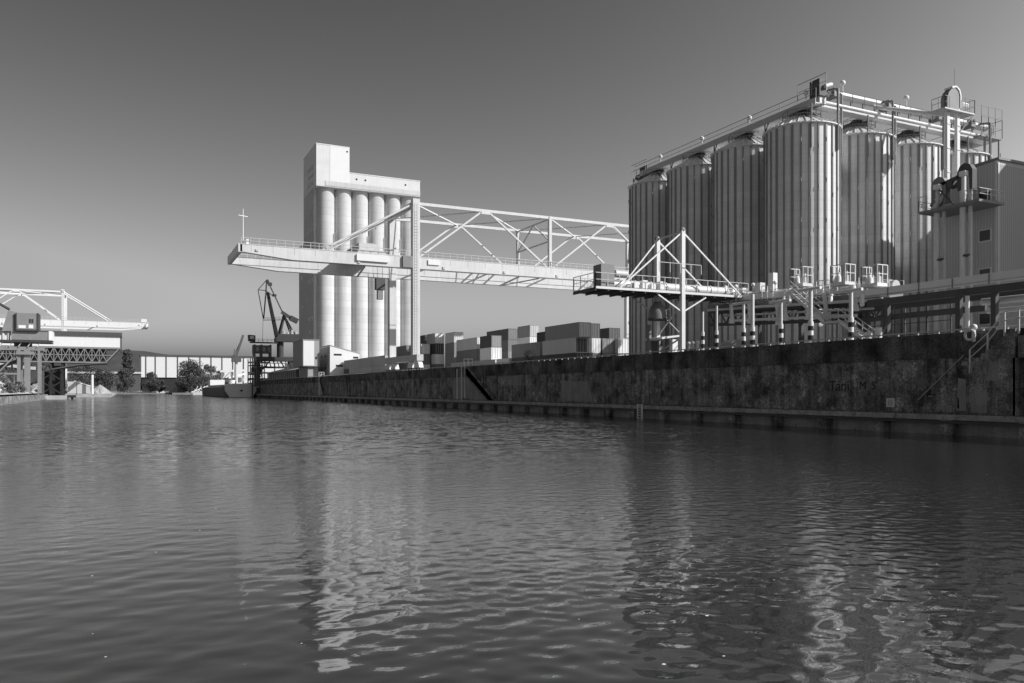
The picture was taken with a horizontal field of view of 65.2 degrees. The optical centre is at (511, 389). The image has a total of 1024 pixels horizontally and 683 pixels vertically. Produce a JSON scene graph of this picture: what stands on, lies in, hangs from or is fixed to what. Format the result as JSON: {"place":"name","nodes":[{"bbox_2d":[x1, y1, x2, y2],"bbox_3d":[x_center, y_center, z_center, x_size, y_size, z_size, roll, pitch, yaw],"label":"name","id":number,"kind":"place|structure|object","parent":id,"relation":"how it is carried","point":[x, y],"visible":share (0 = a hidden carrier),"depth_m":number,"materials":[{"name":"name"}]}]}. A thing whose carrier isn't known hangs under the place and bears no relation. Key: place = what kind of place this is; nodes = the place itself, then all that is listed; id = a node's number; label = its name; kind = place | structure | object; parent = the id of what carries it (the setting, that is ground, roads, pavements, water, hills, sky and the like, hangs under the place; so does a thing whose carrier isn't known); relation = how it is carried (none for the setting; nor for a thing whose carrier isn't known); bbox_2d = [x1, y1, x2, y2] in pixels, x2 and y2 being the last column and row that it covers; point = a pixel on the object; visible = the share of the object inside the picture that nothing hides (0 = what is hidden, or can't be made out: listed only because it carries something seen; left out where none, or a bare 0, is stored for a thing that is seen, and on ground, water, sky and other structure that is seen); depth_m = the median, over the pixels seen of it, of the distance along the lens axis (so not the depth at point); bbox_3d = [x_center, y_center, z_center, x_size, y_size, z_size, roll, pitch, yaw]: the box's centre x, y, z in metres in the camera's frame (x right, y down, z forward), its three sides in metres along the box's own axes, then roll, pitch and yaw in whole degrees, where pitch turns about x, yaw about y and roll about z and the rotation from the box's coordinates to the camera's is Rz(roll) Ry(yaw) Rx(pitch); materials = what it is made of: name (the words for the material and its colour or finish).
{"place":"outdoors","nodes":[
{"label":"outdoors","id":0,"kind":"place"},
{"bbox_2d":[0,380,79,395],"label":"bank ground","id":1,"kind":"structure","parent":0,"point":[34,387],"depth_m":222.11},
{"bbox_2d":[0,303,53,393],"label":"slewing crane","id":2,"kind":"object","parent":1,"relation":"on","point":[24,329],"visible":0.96,"depth_m":221.86,"materials":[{"name":"grey paint"}]},
{"bbox_2d":[45,392,115,398],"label":"shore strip","id":3,"kind":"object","parent":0,"point":[77,395],"visible":0.36,"depth_m":334.60,"materials":[{"name":"grey concrete"}]},
{"bbox_2d":[0,362,52,393],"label":"conveyor truss","id":4,"kind":"object","parent":3,"relation":"on","point":[44,367],"visible":0.52,"depth_m":252.45,"materials":[{"name":"metal"}]},
{"bbox_2d":[0,393,65,404],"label":"bank wall","id":5,"kind":"structure","parent":3,"relation":"on","point":[4,400],"depth_m":192.32,"materials":[{"name":"concrete"}]},
{"bbox_2d":[0,330,121,394],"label":"gantry crane","id":6,"kind":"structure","parent":3,"relation":"on","point":[78,348],"depth_m":263.46,"materials":[{"name":"paint"}]},
{"bbox_2d":[66,381,90,393],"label":"shed","id":7,"kind":"structure","parent":3,"relation":"on","point":[82,388],"depth_m":341.48,"materials":[{"name":"metal"}]},
{"bbox_2d":[67,365,97,389],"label":"broadleaf tree","id":8,"kind":"object","parent":3,"relation":"on","point":[84,380],"visible":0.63,"depth_m":457.42,"materials":[{"name":"grey plant"}]},
{"bbox_2d":[89,368,118,390],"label":"broadleaf tree","id":9,"kind":"object","parent":3,"relation":"on","point":[107,381],"visible":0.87,"depth_m":443.47,"materials":[{"name":"grey plant"}]},
{"bbox_2d":[115,368,134,392],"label":"broadleaf tree","id":10,"kind":"object","parent":3,"relation":"on","point":[122,386],"visible":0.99,"depth_m":502.60,"materials":[{"name":"grey plant"}]},
{"bbox_2d":[0,350,166,385],"bbox_3d":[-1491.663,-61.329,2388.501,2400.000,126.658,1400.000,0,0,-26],"label":"hills","id":11,"kind":"structure","parent":0,"point":[115,362],"depth_m":2140.57,"materials":[{"name":"grey"}]},
{"bbox_2d":[67,371,140,390],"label":"distant shed","id":12,"kind":"structure","parent":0,"point":[137,384],"depth_m":587.47,"materials":[{"name":"paint"}]},
{"bbox_2d":[119,349,135,389],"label":"poplar tree","id":13,"kind":"object","parent":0,"point":[127,356],"visible":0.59,"depth_m":535.38,"materials":[{"name":"grey plant"}]},
{"bbox_2d":[141,372,158,392],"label":"broadleaf tree","id":14,"kind":"object","parent":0,"point":[153,381],"visible":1,"depth_m":546.75,"materials":[{"name":"grey plant"}]},
{"bbox_2d":[166,392,191,394],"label":"boat","id":15,"kind":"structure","parent":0,"point":[187,393],"depth_m":519.28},
{"bbox_2d":[174,359,206,392],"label":"broadleaf tree","id":16,"kind":"object","parent":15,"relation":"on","point":[191,381],"visible":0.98,"depth_m":536.91,"materials":[{"name":"grey plant"}]},
{"bbox_2d":[201,364,220,387],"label":"broadleaf tree","id":17,"kind":"object","parent":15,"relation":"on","point":[208,368],"visible":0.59,"depth_m":553.72,"materials":[{"name":"grey plant"}]},
{"bbox_2d":[139,354,286,390],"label":"warehouse","id":18,"kind":"structure","parent":0,"point":[164,367],"depth_m":609.86,"materials":[{"name":"metal"}]},
{"bbox_2d":[318,345,359,376],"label":"office building","id":19,"kind":"structure","parent":0,"point":[332,359],"depth_m":247.04,"materials":[{"name":"white paint"}]},
{"bbox_2d":[299,143,419,358],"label":"grain tower","id":20,"kind":"structure","parent":0,"point":[341,201],"depth_m":276.16,"materials":[{"name":"grey concrete"}]},
{"bbox_2d":[0,394,1023,682],"bbox_3d":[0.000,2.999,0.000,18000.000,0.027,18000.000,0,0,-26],"label":"water","id":21,"kind":"structure","parent":0,"point":[156,538],"depth_m":15.22,"materials":[{"name":"grey liquid"}]},
{"bbox_2d":[202,380,255,396],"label":"cargo barge","id":22,"kind":"object","parent":21,"relation":"on","point":[217,388],"visible":0.73,"depth_m":329.16,"materials":[{"name":"paint"}]},
{"bbox_2d":[0,0,1023,366],"label":"sky","id":23,"kind":"structure","parent":0,"point":[136,136],"materials":[{"name":"grey"}]},
{"bbox_2d":[255,324,1023,439],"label":"quay wall","id":24,"kind":"structure","parent":0,"point":[873,374],"depth_m":71.84,"materials":[{"name":"concrete"}]},
{"bbox_2d":[267,367,298,379],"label":"quay shed","id":25,"kind":"structure","parent":24,"relation":"on","point":[292,372],"depth_m":284.89,"materials":[{"name":"paint"}]},
{"bbox_2d":[452,359,496,400],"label":"wall stair","id":26,"kind":"object","parent":24,"relation":"on","point":[470,386],"depth_m":129.65,"materials":[{"name":"concrete"}]},
{"bbox_2d":[257,393,1023,416],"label":"weeds","id":27,"kind":"object","parent":24,"relation":"on","point":[914,412],"visible":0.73,"depth_m":73.48,"materials":[{"name":"grey plant"}]},
{"bbox_2d":[915,308,1023,415],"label":"wall stair","id":28,"kind":"object","parent":24,"relation":"on","point":[1004,393],"depth_m":50.90,"materials":[{"name":"concrete"}]},
{"bbox_2d":[930,153,1023,333],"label":"plant building","id":29,"kind":"structure","parent":0,"point":[998,238],"depth_m":82.67,"materials":[{"name":"grey paint"}]},
{"bbox_2d":[978,228,991,242],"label":"window","id":30,"kind":"structure","parent":29,"relation":"in","point":[984,235],"depth_m":82.50,"materials":[{"name":"glass"}]},
{"bbox_3d":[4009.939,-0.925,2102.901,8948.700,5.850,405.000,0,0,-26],"label":"quay ground","id":31,"kind":"structure","parent":0,"visible":0},
{"bbox_2d":[248,279,298,386],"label":"harbour crane","id":32,"kind":"object","parent":31,"relation":"on","point":[280,339],"visible":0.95,"depth_m":320.63,"materials":[{"name":"paint"}]},
{"bbox_2d":[293,339,319,377],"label":"loading house","id":33,"kind":"structure","parent":31,"relation":"on","point":[306,357],"depth_m":246.52,"materials":[{"name":"grey paint"}]},
{"bbox_2d":[228,198,628,371],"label":"gantry crane","id":34,"kind":"object","parent":31,"relation":"on","point":[323,261],"visible":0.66,"depth_m":173.87,"materials":[{"name":"white paint"}]},
{"bbox_2d":[347,217,412,267],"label":"crane trolley","id":35,"kind":"object","parent":34,"relation":"attached to","point":[407,261],"visible":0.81,"depth_m":162.62,"materials":[{"name":"white metal"}]},
{"bbox_2d":[375,267,384,299],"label":"spreader","id":36,"kind":"object","parent":34,"relation":"hanging from","point":[379,285],"visible":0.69,"depth_m":175.39,"materials":[{"name":"paint"}]},
{"bbox_2d":[430,364,443,368],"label":"shipping container","id":37,"kind":"object","parent":31,"relation":"on","point":[438,365],"visible":0.33,"depth_m":201.01,"materials":[{"name":"grey metal"}]},
{"bbox_2d":[430,354,443,364],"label":"shipping container","id":38,"kind":"object","parent":37,"relation":"on","point":[436,358],"visible":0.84,"depth_m":201.04,"materials":[{"name":"grey metal"}]},
{"bbox_2d":[430,343,443,353],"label":"shipping container","id":39,"kind":"object","parent":38,"relation":"on","point":[435,348],"visible":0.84,"depth_m":200.92,"materials":[{"name":"grey metal"}]},
{"bbox_2d":[427,333,443,343],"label":"shipping container","id":40,"kind":"object","parent":39,"relation":"on","point":[436,338],"visible":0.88,"depth_m":201.13,"materials":[{"name":"grey metal"}]},
{"bbox_2d":[451,361,471,366],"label":"shipping container","id":41,"kind":"object","parent":31,"relation":"on","point":[456,364],"visible":0.19,"depth_m":185.67,"materials":[{"name":"grey metal"}]},
{"bbox_2d":[456,349,479,361],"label":"shipping container","id":42,"kind":"object","parent":41,"relation":"on","point":[470,355],"visible":0.67,"depth_m":180.74,"materials":[{"name":"grey metal"}]},
{"bbox_2d":[456,337,479,350],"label":"shipping container","id":43,"kind":"object","parent":42,"relation":"on","point":[467,344],"visible":0.7,"depth_m":180.74,"materials":[{"name":"grey metal"}]},
{"bbox_2d":[473,359,496,365],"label":"shipping container","id":44,"kind":"object","parent":31,"relation":"on","point":[483,362],"visible":0.2,"depth_m":172.35,"materials":[{"name":"grey metal"}]},
{"bbox_2d":[480,347,501,359],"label":"shipping container","id":45,"kind":"object","parent":44,"relation":"on","point":[491,353],"visible":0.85,"depth_m":170.43,"materials":[{"name":"grey metal"}]},
{"bbox_2d":[480,335,501,348],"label":"shipping container","id":46,"kind":"object","parent":45,"relation":"on","point":[488,341],"visible":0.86,"depth_m":170.43,"materials":[{"name":"grey metal"}]},
{"bbox_2d":[512,356,541,362],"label":"shipping container","id":47,"kind":"object","parent":31,"relation":"on","point":[523,359],"visible":0.13,"depth_m":155.47,"materials":[{"name":"grey metal"}]},
{"bbox_2d":[512,342,541,357],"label":"shipping container","id":48,"kind":"object","parent":47,"relation":"on","point":[519,350],"visible":0.6,"depth_m":154.69,"materials":[{"name":"grey metal"}]},
{"bbox_2d":[542,353,587,360],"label":"shipping container","id":49,"kind":"object","parent":31,"relation":"on","point":[565,356],"visible":0.32,"depth_m":141.37,"materials":[{"name":"grey metal"}]},
{"bbox_2d":[542,338,587,354],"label":"shipping container","id":50,"kind":"object","parent":49,"relation":"on","point":[567,345],"visible":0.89,"depth_m":141.11,"materials":[{"name":"grey metal"}]},
{"bbox_2d":[545,322,590,340],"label":"shipping container","id":51,"kind":"object","parent":50,"relation":"on","point":[572,330],"visible":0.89,"depth_m":140.10,"materials":[{"name":"grey metal"}]},
{"bbox_2d":[588,353,600,357],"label":"shipping container","id":52,"kind":"object","parent":31,"relation":"on","point":[592,354],"visible":0.09,"depth_m":139.32,"materials":[{"name":"grey metal"}]},
{"bbox_2d":[588,338,600,352],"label":"shipping container","id":53,"kind":"object","parent":52,"relation":"on","point":[594,345],"visible":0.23,"depth_m":139.47,"materials":[{"name":"grey metal"}]},
{"bbox_2d":[601,353,613,356],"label":"shipping container","id":54,"kind":"object","parent":31,"relation":"on","point":[607,354],"visible":0.06,"depth_m":140.38,"materials":[{"name":"grey metal"}]},
{"bbox_2d":[601,338,613,352],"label":"shipping container","id":55,"kind":"object","parent":54,"relation":"on","point":[607,345],"visible":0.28,"depth_m":140.40,"materials":[{"name":"grey metal"}]},
{"bbox_2d":[603,339,613,352],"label":"door","id":56,"kind":"structure","parent":55,"relation":"in","point":[608,344],"depth_m":140.51,"materials":[{"name":"grey paint"}]},
{"bbox_2d":[628,168,669,354],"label":"steel silo","id":57,"kind":"object","parent":31,"relation":"on","point":[647,201],"visible":0.57,"depth_m":127.57,"materials":[{"name":"metal"}]},
{"bbox_2d":[631,72,832,183],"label":"rooftop conveyor","id":58,"kind":"object","parent":57,"relation":"on","point":[818,90],"visible":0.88,"depth_m":110.31,"materials":[{"name":"metal"}]},
{"bbox_2d":[573,227,748,351],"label":"ship loader","id":59,"kind":"object","parent":31,"relation":"on","point":[606,283],"visible":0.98,"depth_m":84.25,"materials":[{"name":"paint"}]},
{"bbox_2d":[648,295,666,320],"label":"loading bell","id":60,"kind":"object","parent":59,"relation":"hanging from","point":[657,311],"visible":1,"depth_m":85.02,"materials":[{"name":"grey paint"}]},
{"bbox_2d":[644,335,678,353],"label":"roofed stand","id":61,"kind":"object","parent":31,"relation":"on","point":[656,345],"visible":0.66,"depth_m":86.24,"materials":[{"name":"metal"}]},
{"bbox_2d":[666,151,712,351],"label":"steel silo","id":62,"kind":"object","parent":31,"relation":"on","point":[688,187],"visible":0.58,"depth_m":117.87,"materials":[{"name":"metal"}]},
{"bbox_2d":[710,131,762,348],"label":"steel silo","id":63,"kind":"object","parent":31,"relation":"on","point":[737,209],"visible":0.66,"depth_m":108.74,"materials":[{"name":"metal"}]},
{"bbox_2d":[732,301,750,346],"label":"striped pipe","id":64,"kind":"object","parent":31,"relation":"on","point":[743,335],"visible":0.87,"depth_m":75.38,"materials":[{"name":"metal"}]},
{"bbox_2d":[750,294,754,346],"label":"striped pipe","id":65,"kind":"object","parent":31,"relation":"on","point":[752,334],"visible":0.81,"depth_m":74.25,"materials":[{"name":"metal"}]},
{"bbox_2d":[769,299,790,344],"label":"striped pipe","id":66,"kind":"object","parent":31,"relation":"on","point":[781,318],"visible":0.79,"depth_m":71.04,"materials":[{"name":"metal"}]},
{"bbox_2d":[762,107,842,345],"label":"steel silo","id":67,"kind":"object","parent":31,"relation":"on","point":[802,198],"visible":0.81,"depth_m":99.43,"materials":[{"name":"metal"}]},
{"bbox_2d":[707,273,903,348],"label":"quay conveyor","id":68,"kind":"object","parent":31,"relation":"on","point":[762,295],"visible":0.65,"depth_m":82.69,"materials":[{"name":"grey metal"}]},
{"bbox_2d":[787,266,812,303],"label":"drive cage","id":69,"kind":"object","parent":68,"relation":"on","point":[804,283],"visible":0.95,"depth_m":78.84,"materials":[{"name":"metal"}]},
{"bbox_2d":[828,263,855,303],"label":"drive cage","id":70,"kind":"object","parent":68,"relation":"attached to","point":[843,283],"visible":1,"depth_m":74.27,"materials":[{"name":"metal"}]},
{"bbox_2d":[797,286,821,342],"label":"striped pipe","id":71,"kind":"object","parent":31,"relation":"on","point":[810,312],"visible":0.83,"depth_m":67.96,"materials":[{"name":"metal"}]},
{"bbox_2d":[788,280,873,340],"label":"steel stair","id":72,"kind":"object","parent":31,"relation":"on","point":[828,320],"visible":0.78,"depth_m":75.21,"materials":[{"name":"grey metal"}]},
{"bbox_2d":[836,287,862,339],"bbox_3d":[27.192,-5.987,64.476,0.440,4.274,2.500,0,0,-26],"label":"striped pipe","id":73,"kind":"object","parent":31,"relation":"on","point":[850,324],"visible":0.8,"depth_m":64.20,"materials":[{"name":"metal"}]},
{"bbox_2d":[841,119,896,339],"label":"steel silo","id":74,"kind":"object","parent":31,"relation":"on","point":[868,208],"visible":0.54,"depth_m":103.48,"materials":[{"name":"metal"}]},
{"bbox_2d":[810,80,1001,168],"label":"rooftop conveyor","id":75,"kind":"object","parent":74,"relation":"on","point":[968,138],"visible":0.82,"depth_m":106.79,"materials":[{"name":"metal"}]},
{"bbox_2d":[895,130,943,336],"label":"steel silo","id":76,"kind":"object","parent":31,"relation":"on","point":[914,180],"visible":0.41,"depth_m":107.61,"materials":[{"name":"metal"}]},
{"bbox_2d":[873,69,974,178],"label":"bucket elevator","id":77,"kind":"object","parent":31,"relation":"on","point":[952,104],"visible":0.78,"depth_m":99.81,"materials":[{"name":"metal"}]},
{"bbox_2d":[831,268,1023,338],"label":"pipe bridge","id":78,"kind":"structure","parent":31,"relation":"on","point":[993,296],"depth_m":64.74,"materials":[{"name":"white paint"}]},
{"bbox_2d":[860,264,887,305],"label":"drive cage","id":79,"kind":"object","parent":78,"relation":"on","point":[870,284],"visible":0.97,"depth_m":71.12,"materials":[{"name":"metal"}]},
{"bbox_2d":[932,177,949,333],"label":"pipe elevator","id":80,"kind":"object","parent":31,"relation":"on","point":[936,187],"visible":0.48,"depth_m":84.14,"materials":[{"name":"metal"}]},
{"bbox_2d":[957,163,976,331],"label":"pipe elevator","id":81,"kind":"object","parent":31,"relation":"on","point":[963,170],"visible":0.52,"depth_m":81.21,"materials":[{"name":"metal"}]},
{"bbox_2d":[918,175,1004,217],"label":"service platform","id":82,"kind":"structure","parent":81,"relation":"attached to","point":[953,209],"depth_m":82.20,"materials":[{"name":"grey paint"}]},
{"bbox_2d":[950,139,992,178],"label":"steel silo","id":83,"kind":"object","parent":31,"relation":"on","point":[976,156],"visible":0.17,"depth_m":112.11,"materials":[{"name":"metal"}]},
{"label":"shipping container","id":84,"kind":"object","parent":31,"relation":"on","visible":0},
{"bbox_2d":[614,338,628,353],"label":"shipping container","id":85,"kind":"object","parent":84,"relation":"on","point":[621,345],"visible":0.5,"depth_m":140.69,"materials":[{"name":"grey metal"}]},
{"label":"shipping container","id":86,"kind":"object","parent":31,"relation":"on","visible":0},
{"bbox_2d":[445,353,455,363],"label":"shipping container","id":87,"kind":"object","parent":86,"relation":"on","point":[450,358],"visible":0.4,"depth_m":198.17,"materials":[{"name":"grey metal"}]},
{"bbox_2d":[445,342,455,353],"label":"shipping container","id":88,"kind":"object","parent":87,"relation":"on","point":[450,348],"visible":0.56,"depth_m":198.17,"materials":[{"name":"grey metal"}]},
{"bbox_2d":[445,332,462,343],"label":"shipping container","id":89,"kind":"object","parent":88,"relation":"on","point":[451,337],"visible":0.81,"depth_m":196.83,"materials":[{"name":"grey metal"}]},
{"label":"shipping container","id":90,"kind":"object","parent":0,"visible":0},
{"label":"shipping container","id":91,"kind":"object","parent":90,"relation":"on","visible":0},
{"bbox_2d":[600,328,619,338],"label":"shipping container","id":92,"kind":"object","parent":91,"relation":"on","point":[611,333],"visible":0.26,"depth_m":150.12,"materials":[{"name":"grey metal"}]},
{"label":"shipping container","id":93,"kind":"object","parent":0,"visible":0},
{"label":"shipping container","id":94,"kind":"object","parent":93,"relation":"on","visible":0},
{"bbox_2d":[518,337,536,343],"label":"shipping container","id":95,"kind":"object","parent":94,"relation":"on","point":[527,340],"visible":0.34,"depth_m":176.35,"materials":[{"name":"grey metal"}]},
{"bbox_2d":[518,325,539,337],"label":"shipping container","id":96,"kind":"object","parent":95,"relation":"on","point":[529,331],"visible":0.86,"depth_m":176.26,"materials":[{"name":"grey metal"}]},
{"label":"shipping container","id":97,"kind":"object","parent":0,"visible":0},
{"bbox_2d":[502,351,511,358],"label":"shipping container","id":98,"kind":"object","parent":97,"relation":"on","point":[506,354],"visible":0.2,"depth_m":186.01,"materials":[{"name":"grey metal"}]},
{"bbox_2d":[502,340,517,351],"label":"shipping container","id":99,"kind":"object","parent":98,"relation":"on","point":[507,345],"visible":0.35,"depth_m":185.90,"materials":[{"name":"grey metal"}]},
{"bbox_2d":[487,328,517,339],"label":"shipping container","id":100,"kind":"object","parent":99,"relation":"on","point":[509,334],"visible":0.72,"depth_m":186.13,"materials":[{"name":"grey metal"}]},
{"bbox_3d":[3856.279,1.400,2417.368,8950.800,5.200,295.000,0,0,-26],"label":"basin bank ground","id":101,"kind":"structure","parent":0,"visible":0},
{"bbox_2d":[231,335,243,382],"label":"dock crane","id":102,"kind":"object","parent":101,"relation":"on","point":[236,359],"visible":0.73,"depth_m":427.77,"materials":[{"name":"metal"}]},
{"bbox_2d":[247,358,284,396],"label":"loading rack","id":103,"kind":"object","parent":101,"relation":"on","point":[251,372],"visible":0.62,"depth_m":327.35,"materials":[{"name":"metal"}]},
{"bbox_3d":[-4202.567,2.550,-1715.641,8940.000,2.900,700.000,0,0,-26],"label":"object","id":104,"kind":"structure","parent":0,"visible":0},
{"bbox_2d":[0,288,147,391],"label":"gantry crane","id":105,"kind":"object","parent":104,"relation":"on","point":[63,323],"visible":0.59,"depth_m":317.97,"materials":[{"name":"white paint"}]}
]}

